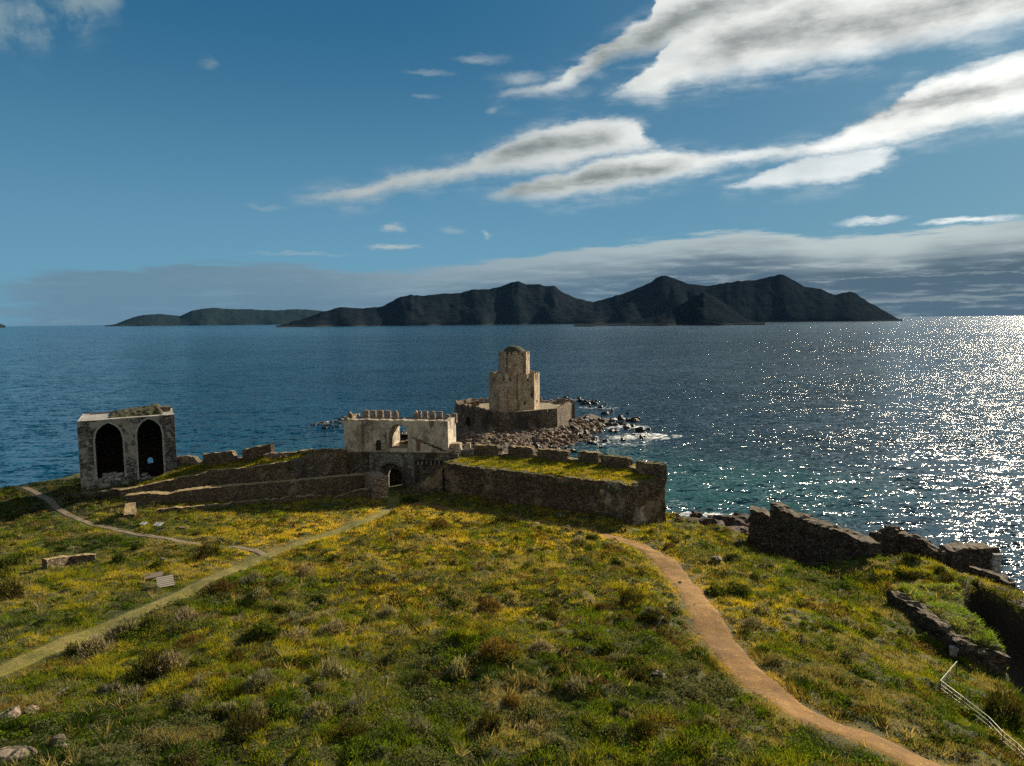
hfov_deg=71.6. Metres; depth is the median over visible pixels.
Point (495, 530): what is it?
shrub
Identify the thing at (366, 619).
shrub
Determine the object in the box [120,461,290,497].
retaining wall
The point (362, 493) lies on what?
bank wall
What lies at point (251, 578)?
shrub
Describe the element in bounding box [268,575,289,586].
shrub
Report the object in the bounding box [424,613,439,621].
shrub
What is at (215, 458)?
parapet fragment
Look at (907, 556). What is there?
shrub
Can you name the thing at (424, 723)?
shrub
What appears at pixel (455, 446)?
stone block wall
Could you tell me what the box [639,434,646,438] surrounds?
wet rock
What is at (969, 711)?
shrub
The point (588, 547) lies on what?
shrub
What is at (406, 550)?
shrub
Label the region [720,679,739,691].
shrub
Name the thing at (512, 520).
shrub
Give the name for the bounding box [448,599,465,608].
shrub
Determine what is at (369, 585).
shrub
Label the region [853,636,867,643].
shrub
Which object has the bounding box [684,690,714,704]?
shrub
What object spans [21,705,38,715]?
stone
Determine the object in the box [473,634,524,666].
shrub
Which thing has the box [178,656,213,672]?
shrub
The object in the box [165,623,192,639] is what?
shrub
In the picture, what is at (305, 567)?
shrub
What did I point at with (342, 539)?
shrub
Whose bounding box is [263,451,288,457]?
stone heap
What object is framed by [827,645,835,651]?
shrub
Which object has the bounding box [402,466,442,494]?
ramp wall
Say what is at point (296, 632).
shrub
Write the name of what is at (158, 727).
shrub
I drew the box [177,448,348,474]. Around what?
sea parapet
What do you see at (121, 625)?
shrub
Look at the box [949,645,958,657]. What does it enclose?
pale block
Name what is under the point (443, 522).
shrub
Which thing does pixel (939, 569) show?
shrub
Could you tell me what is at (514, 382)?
sea tower
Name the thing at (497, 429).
boulder
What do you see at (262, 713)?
shrub
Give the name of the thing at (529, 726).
shrub
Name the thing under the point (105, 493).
plinth wall
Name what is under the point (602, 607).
shrub
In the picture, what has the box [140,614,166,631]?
shrub
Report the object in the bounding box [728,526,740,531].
shore rock
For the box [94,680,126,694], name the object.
shrub
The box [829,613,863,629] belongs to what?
shrub
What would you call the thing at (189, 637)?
shrub
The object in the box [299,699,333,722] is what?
shrub
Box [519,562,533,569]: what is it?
shrub
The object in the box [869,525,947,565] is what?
rubble wall
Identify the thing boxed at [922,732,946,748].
shrub
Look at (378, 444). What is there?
niche door
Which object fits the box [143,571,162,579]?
wooden board
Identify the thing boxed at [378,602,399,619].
shrub
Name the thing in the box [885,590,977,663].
ledge wall
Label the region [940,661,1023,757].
metal railing
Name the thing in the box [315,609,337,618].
shrub
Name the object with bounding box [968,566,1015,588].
sea wall
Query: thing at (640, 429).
wet rock
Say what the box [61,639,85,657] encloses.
shrub
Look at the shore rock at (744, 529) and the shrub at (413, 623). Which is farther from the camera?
the shore rock at (744, 529)
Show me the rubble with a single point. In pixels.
(467, 429)
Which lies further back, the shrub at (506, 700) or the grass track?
the grass track
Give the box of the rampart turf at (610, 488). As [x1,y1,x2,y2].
[448,457,649,493]
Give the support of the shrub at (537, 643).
on the ground at (1006, 623)
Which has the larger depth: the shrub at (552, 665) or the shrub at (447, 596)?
the shrub at (447, 596)
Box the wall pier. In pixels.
[364,471,388,498]
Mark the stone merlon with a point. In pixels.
(468, 446)
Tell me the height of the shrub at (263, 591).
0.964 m
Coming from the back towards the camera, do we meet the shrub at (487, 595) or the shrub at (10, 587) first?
the shrub at (10, 587)
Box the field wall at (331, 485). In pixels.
[125,473,365,505]
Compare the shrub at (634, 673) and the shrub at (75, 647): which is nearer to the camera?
the shrub at (634, 673)
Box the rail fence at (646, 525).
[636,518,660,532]
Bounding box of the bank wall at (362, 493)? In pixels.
[334,488,370,498]
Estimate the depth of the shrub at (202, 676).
37.28 m
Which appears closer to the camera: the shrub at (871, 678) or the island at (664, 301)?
the shrub at (871, 678)
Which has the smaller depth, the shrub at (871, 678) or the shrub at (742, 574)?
the shrub at (871, 678)
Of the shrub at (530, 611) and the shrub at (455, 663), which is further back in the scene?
the shrub at (530, 611)
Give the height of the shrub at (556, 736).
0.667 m
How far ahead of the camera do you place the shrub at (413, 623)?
47.29 m
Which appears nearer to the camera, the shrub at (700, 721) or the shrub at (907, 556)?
the shrub at (700, 721)
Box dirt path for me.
[397,500,941,765]
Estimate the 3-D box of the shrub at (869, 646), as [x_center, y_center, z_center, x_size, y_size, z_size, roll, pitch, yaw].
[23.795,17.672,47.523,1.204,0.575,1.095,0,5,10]
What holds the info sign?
on the ground at (1006, 623)
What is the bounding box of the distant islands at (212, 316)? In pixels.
[0,308,323,327]
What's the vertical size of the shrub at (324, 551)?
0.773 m
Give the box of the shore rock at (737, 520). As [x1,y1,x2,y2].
[712,515,749,526]
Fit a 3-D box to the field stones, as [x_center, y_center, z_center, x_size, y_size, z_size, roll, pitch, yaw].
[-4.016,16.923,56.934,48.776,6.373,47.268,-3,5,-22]
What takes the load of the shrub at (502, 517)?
on the ground at (1006, 623)
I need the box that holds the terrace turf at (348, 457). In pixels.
[118,454,349,496]
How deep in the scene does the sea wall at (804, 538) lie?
79.24 m
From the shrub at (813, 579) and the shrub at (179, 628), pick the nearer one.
the shrub at (179, 628)
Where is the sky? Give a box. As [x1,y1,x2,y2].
[0,0,1023,325]
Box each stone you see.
[0,705,20,722]
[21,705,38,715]
[49,734,69,749]
[555,513,564,517]
[652,670,665,676]
[711,556,721,561]
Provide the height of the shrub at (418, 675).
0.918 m
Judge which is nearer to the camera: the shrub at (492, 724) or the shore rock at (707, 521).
the shrub at (492, 724)
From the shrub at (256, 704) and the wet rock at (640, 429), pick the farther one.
the wet rock at (640, 429)
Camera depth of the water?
284.10 m
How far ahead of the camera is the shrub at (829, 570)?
70.70 m
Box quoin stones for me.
[990,553,1002,573]
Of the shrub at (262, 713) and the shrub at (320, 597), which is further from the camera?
the shrub at (320, 597)
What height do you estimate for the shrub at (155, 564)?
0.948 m
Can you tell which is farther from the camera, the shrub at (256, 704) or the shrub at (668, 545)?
the shrub at (668, 545)
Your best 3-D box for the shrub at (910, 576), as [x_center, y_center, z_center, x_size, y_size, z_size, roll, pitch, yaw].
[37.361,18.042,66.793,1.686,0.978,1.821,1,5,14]
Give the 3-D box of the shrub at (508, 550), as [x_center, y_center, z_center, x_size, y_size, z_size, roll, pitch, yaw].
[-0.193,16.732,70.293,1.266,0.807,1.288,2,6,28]
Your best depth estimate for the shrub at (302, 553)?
70.06 m
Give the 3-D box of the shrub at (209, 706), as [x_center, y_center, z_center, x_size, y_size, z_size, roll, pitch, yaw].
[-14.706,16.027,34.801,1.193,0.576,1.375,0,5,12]
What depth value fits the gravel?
38.95 m
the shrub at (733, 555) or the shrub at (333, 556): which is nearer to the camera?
the shrub at (333, 556)
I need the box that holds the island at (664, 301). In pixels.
[276,274,901,326]
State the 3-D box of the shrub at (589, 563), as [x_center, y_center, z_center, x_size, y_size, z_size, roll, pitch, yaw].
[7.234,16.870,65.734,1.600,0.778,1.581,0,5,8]
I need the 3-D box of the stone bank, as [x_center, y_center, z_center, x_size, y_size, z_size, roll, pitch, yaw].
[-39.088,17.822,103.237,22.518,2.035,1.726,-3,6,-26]
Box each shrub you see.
[0,552,32,571]
[0,578,24,600]
[0,695,6,703]
[22,670,47,680]
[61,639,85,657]
[76,631,119,658]
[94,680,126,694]
[96,614,142,640]
[108,552,130,563]
[108,602,124,608]
[116,684,148,697]
[119,647,178,683]
[130,541,146,549]
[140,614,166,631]
[143,724,164,732]
[145,650,190,675]
[147,558,165,568]
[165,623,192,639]
[170,605,205,623]
[175,632,204,650]
[175,688,200,712]
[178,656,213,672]
[186,673,209,687]
[193,540,222,559]
[195,575,241,597]
[198,699,218,715]
[217,700,238,714]
[223,705,278,745]
[224,646,245,662]
[227,615,244,622]
[235,570,266,586]
[239,617,289,648]
[242,584,269,601]
[242,665,287,694]
[242,698,264,713]
[249,709,269,724]
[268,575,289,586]
[271,602,289,613]
[279,623,317,645]
[286,610,308,622]
[292,552,305,558]
[292,563,316,576]
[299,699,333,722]
[301,614,320,625]
[305,601,318,608]
[309,680,328,692]
[311,593,328,604]
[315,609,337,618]
[318,617,350,639]
[318,654,358,686]
[320,549,331,556]
[329,553,340,561]
[333,716,367,743]
[338,536,349,542]
[341,691,370,717]
[359,614,377,624]
[366,579,386,587]
[372,564,382,572]
[373,672,404,686]
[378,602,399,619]
[382,650,397,663]
[386,624,412,638]
[399,548,410,553]
[400,495,421,503]
[403,711,438,743]
[408,619,422,630]
[412,670,433,688]
[421,620,436,628]
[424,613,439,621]
[430,517,455,529]
[437,594,454,601]
[445,653,471,680]
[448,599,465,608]
[448,618,463,626]
[473,596,504,613]
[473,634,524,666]
[473,705,503,735]
[479,628,492,636]
[480,582,498,593]
[484,592,496,598]
[491,512,512,524]
[491,527,501,533]
[502,690,524,709]
[503,591,516,597]
[504,516,522,524]
[505,549,515,556]
[506,554,519,559]
[513,614,525,625]
[517,720,545,738]
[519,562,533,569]
[525,609,535,615]
[527,637,556,654]
[534,586,544,593]
[535,617,555,630]
[540,607,559,619]
[544,730,572,748]
[547,599,559,608]
[549,658,566,670]
[561,652,577,663]
[564,672,588,696]
[572,535,593,546]
[583,561,595,567]
[585,544,597,550]
[586,533,599,540]
[593,640,622,654]
[594,601,611,611]
[598,649,626,663]
[599,540,614,545]
[609,558,617,565]
[614,708,633,720]
[615,587,646,606]
[616,654,638,667]
[621,716,662,739]
[622,661,648,681]
[634,569,648,577]
[639,605,661,616]
[643,612,659,624]
[652,677,664,690]
[661,542,676,549]
[666,603,681,612]
[676,702,689,711]
[679,713,717,733]
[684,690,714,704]
[698,680,718,690]
[700,717,721,734]
[703,581,727,596]
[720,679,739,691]
[726,553,741,560]
[727,580,752,596]
[735,571,746,576]
[741,616,763,628]
[750,601,772,617]
[797,624,807,633]
[800,575,819,583]
[822,568,840,575]
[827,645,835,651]
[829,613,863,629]
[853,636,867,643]
[855,674,878,683]
[856,627,875,638]
[862,643,877,651]
[881,653,896,658]
[892,567,906,576]
[899,571,918,580]
[901,552,922,563]
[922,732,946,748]
[934,566,948,574]
[940,572,955,582]
[945,622,962,632]
[947,730,983,749]
[950,705,982,722]
[978,684,1023,723]
[998,712,1023,733]
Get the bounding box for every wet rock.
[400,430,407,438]
[532,442,539,449]
[587,440,595,443]
[623,423,630,429]
[635,426,645,431]
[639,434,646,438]
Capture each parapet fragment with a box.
[177,455,201,464]
[203,450,237,464]
[242,443,274,461]
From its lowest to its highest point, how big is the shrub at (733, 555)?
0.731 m
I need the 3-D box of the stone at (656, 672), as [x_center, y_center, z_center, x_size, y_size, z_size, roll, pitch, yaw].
[7.856,15.549,38.020,0.728,0.240,0.469,3,6,32]
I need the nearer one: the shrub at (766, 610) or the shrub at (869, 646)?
the shrub at (869, 646)
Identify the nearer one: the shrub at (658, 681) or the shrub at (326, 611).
the shrub at (658, 681)
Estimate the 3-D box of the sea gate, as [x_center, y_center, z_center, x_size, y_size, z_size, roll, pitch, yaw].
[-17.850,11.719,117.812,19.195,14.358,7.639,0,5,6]
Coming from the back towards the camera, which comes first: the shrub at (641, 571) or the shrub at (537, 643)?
the shrub at (641, 571)
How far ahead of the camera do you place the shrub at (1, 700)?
37.00 m
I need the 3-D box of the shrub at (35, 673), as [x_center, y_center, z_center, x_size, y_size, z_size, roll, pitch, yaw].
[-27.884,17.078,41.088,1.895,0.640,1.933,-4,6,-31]
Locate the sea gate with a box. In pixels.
[344,410,459,488]
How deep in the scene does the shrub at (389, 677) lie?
38.56 m
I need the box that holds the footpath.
[22,487,264,554]
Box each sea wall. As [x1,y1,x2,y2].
[768,502,882,564]
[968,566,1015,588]
[979,586,1023,611]
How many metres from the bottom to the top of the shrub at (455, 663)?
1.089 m
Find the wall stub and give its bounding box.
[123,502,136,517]
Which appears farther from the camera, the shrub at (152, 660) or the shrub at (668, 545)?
the shrub at (668, 545)
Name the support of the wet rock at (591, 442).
in the water
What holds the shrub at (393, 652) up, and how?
on the ground at (1006, 623)
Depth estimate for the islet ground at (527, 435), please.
176.66 m
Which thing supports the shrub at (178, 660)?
on the ground at (1006, 623)
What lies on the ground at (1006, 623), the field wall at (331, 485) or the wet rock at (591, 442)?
the field wall at (331, 485)
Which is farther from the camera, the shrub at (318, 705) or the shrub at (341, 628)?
the shrub at (341, 628)
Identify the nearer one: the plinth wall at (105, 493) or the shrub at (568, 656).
the shrub at (568, 656)
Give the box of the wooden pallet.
[156,575,174,587]
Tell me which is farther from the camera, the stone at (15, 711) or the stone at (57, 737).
the stone at (15, 711)
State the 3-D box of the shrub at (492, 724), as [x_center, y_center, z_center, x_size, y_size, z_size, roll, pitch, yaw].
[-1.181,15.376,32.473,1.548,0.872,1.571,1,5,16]
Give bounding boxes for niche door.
[376,440,380,449]
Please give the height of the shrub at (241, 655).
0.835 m
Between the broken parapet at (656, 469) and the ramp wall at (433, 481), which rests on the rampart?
the broken parapet at (656, 469)
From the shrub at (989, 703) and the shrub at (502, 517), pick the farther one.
the shrub at (502, 517)
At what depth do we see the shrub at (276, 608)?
52.46 m
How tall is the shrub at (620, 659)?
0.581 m
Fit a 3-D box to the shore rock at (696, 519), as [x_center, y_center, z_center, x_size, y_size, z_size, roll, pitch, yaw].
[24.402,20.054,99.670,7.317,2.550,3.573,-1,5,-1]
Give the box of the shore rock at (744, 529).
[739,526,748,535]
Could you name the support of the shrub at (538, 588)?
on the ground at (1006, 623)
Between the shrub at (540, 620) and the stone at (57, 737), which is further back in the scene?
the shrub at (540, 620)
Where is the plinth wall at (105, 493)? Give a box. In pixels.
[71,488,122,497]
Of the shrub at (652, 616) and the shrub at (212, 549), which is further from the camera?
the shrub at (212, 549)
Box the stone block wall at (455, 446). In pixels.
[450,442,461,454]
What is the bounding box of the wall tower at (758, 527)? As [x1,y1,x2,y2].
[747,505,769,553]
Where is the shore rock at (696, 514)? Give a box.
[689,511,702,517]
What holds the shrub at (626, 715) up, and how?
on the ground at (1006, 623)
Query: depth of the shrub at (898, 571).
67.32 m
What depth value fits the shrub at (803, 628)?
48.46 m
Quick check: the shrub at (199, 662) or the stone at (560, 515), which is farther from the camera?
the stone at (560, 515)
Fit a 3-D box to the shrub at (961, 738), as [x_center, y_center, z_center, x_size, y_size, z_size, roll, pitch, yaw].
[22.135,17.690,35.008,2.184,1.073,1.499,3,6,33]
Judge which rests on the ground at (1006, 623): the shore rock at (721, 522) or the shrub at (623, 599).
the shrub at (623, 599)
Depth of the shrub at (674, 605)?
50.71 m
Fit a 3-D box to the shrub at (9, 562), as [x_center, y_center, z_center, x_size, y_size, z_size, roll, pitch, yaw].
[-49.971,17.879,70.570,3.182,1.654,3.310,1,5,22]
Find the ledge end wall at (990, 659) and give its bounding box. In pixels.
[975,647,1010,674]
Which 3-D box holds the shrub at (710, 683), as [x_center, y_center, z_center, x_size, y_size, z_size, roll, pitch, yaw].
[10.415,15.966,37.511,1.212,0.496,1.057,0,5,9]
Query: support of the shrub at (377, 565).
on the ground at (1006, 623)
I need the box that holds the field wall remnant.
[42,553,95,568]
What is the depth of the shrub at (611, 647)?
42.83 m
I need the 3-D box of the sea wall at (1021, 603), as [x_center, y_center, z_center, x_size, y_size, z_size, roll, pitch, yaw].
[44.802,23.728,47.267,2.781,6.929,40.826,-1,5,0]
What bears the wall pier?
on the ground at (1006, 623)
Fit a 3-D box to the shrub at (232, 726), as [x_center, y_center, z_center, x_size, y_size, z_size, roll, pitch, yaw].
[-11.541,15.013,31.390,2.509,1.533,2.262,-2,5,-17]
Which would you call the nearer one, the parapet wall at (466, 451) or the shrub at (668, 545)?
the shrub at (668, 545)
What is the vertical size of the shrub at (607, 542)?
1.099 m
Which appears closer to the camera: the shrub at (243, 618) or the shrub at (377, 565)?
the shrub at (243, 618)
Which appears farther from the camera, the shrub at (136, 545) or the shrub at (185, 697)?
the shrub at (136, 545)
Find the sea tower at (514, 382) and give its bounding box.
[489,345,539,412]
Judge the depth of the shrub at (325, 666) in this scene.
38.42 m
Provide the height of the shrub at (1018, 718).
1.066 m
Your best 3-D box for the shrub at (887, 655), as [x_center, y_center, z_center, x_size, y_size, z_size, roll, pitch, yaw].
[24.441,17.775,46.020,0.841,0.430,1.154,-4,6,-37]
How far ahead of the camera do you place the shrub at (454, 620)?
47.44 m
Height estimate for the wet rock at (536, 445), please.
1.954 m
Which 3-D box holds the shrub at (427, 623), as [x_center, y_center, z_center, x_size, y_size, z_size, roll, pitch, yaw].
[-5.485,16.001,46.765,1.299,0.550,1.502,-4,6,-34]
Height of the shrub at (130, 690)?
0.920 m
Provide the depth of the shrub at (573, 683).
36.01 m
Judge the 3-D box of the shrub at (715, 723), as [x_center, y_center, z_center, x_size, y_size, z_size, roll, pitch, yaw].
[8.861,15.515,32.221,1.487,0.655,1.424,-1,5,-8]
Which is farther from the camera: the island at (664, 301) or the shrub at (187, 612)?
the island at (664, 301)
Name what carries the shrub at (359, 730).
on the ground at (1006, 623)
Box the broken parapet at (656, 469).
[474,444,666,481]
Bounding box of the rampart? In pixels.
[443,454,665,524]
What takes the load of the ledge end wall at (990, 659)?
on the ground at (1006, 623)
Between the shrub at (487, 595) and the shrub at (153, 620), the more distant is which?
the shrub at (487, 595)
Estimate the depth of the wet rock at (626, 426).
194.37 m
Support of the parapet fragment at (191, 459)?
on the terrace turf at (348, 457)
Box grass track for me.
[0,490,398,676]
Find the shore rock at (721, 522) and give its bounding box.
[712,520,725,526]
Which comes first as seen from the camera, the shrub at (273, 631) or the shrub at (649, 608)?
the shrub at (273, 631)
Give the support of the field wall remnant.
on the ground at (1006, 623)
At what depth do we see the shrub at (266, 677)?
36.78 m
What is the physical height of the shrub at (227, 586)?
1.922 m
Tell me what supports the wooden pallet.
on the ground at (1006, 623)
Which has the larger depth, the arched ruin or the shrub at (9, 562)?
the arched ruin
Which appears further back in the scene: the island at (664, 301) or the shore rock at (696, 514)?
the island at (664, 301)
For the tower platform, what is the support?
on the islet ground at (527, 435)
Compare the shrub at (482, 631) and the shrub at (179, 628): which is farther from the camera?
the shrub at (179, 628)
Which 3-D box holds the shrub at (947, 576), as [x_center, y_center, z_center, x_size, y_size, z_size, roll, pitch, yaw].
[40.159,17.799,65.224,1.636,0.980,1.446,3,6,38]
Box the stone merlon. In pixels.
[466,442,470,449]
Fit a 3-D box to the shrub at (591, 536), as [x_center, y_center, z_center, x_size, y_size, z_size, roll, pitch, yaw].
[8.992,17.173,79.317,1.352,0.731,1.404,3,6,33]
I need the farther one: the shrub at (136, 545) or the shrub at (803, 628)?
the shrub at (136, 545)
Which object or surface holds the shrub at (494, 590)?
on the ground at (1006, 623)
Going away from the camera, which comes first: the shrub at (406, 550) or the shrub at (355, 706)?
the shrub at (355, 706)
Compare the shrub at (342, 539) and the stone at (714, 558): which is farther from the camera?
the shrub at (342, 539)
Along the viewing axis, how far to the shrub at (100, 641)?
45.06 m
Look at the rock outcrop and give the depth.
29.13 m
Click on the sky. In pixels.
(168, 157)
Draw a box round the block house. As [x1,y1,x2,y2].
[939,541,999,573]
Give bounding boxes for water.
[0,316,1023,592]
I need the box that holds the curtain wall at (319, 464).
[289,452,334,478]
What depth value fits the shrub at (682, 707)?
34.26 m
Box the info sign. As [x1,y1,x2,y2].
[153,522,163,532]
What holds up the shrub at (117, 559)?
on the ground at (1006, 623)
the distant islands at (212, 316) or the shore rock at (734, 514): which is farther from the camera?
the distant islands at (212, 316)
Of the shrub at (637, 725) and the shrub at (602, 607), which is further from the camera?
the shrub at (602, 607)
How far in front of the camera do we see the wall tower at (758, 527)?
85.70 m
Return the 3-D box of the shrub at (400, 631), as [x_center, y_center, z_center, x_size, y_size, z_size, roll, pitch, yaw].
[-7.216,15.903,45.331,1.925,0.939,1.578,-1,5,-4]
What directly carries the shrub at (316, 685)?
on the ground at (1006, 623)
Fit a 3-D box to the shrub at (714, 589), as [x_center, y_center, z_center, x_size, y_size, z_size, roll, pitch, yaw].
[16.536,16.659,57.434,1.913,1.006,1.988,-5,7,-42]
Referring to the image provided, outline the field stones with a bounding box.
[122,540,778,727]
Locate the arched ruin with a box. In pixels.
[77,403,176,490]
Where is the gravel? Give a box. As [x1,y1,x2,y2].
[45,498,938,764]
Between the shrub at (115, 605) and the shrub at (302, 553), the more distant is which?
the shrub at (302, 553)
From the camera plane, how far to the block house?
75.68 m
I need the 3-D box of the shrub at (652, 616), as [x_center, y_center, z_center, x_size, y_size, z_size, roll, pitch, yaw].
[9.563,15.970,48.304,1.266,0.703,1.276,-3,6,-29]
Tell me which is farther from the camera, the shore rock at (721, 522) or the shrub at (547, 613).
the shore rock at (721, 522)
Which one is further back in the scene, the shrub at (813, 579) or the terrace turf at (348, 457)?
the terrace turf at (348, 457)
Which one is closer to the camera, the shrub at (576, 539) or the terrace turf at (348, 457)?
the shrub at (576, 539)
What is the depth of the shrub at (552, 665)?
39.22 m
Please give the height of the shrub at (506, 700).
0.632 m
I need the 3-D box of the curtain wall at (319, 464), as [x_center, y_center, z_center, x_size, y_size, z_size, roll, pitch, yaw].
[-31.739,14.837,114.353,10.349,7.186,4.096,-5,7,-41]
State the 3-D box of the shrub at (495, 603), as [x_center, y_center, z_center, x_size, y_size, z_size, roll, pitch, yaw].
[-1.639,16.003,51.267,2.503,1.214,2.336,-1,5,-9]
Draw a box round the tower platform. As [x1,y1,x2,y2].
[454,397,574,429]
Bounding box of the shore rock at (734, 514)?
[732,513,749,516]
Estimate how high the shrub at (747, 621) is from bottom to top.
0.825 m
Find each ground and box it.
[0,473,1023,765]
[456,414,609,451]
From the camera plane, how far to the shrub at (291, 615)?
50.01 m
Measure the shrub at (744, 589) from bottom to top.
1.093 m
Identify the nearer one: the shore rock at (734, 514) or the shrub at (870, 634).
the shrub at (870, 634)
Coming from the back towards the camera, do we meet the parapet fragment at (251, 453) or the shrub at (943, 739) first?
the parapet fragment at (251, 453)
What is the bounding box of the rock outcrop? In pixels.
[0,745,42,765]
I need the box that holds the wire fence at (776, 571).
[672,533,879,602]
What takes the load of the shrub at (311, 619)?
on the ground at (1006, 623)
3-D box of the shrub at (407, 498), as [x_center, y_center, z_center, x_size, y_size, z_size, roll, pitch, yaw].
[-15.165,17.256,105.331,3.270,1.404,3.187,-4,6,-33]
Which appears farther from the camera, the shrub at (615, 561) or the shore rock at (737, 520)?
the shore rock at (737, 520)
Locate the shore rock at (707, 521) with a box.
[699,517,719,525]
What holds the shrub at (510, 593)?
on the ground at (1006, 623)
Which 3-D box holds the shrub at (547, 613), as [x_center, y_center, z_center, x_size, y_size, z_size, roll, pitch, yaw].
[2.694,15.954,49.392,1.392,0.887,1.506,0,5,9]
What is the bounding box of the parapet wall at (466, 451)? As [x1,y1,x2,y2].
[461,449,474,455]
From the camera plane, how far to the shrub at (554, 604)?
52.30 m
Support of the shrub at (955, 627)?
on the ground at (1006, 623)
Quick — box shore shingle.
[675,513,693,521]
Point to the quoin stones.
(995, 562)
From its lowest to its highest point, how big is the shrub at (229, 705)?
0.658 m
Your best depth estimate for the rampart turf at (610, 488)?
98.71 m
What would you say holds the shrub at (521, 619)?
on the ground at (1006, 623)
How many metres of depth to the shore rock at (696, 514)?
104.72 m
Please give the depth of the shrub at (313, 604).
53.95 m
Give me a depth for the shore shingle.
95.14 m
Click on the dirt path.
(709, 623)
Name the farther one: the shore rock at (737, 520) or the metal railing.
the shore rock at (737, 520)
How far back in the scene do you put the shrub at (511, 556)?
67.88 m
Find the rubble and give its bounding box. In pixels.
[456,417,609,452]
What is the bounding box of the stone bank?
[157,494,321,514]
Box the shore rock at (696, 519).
[685,517,701,523]
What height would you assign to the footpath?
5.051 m
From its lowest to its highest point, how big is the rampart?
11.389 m
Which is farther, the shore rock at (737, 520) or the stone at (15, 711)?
the shore rock at (737, 520)
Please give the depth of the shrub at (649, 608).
49.51 m
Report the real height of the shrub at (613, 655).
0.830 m

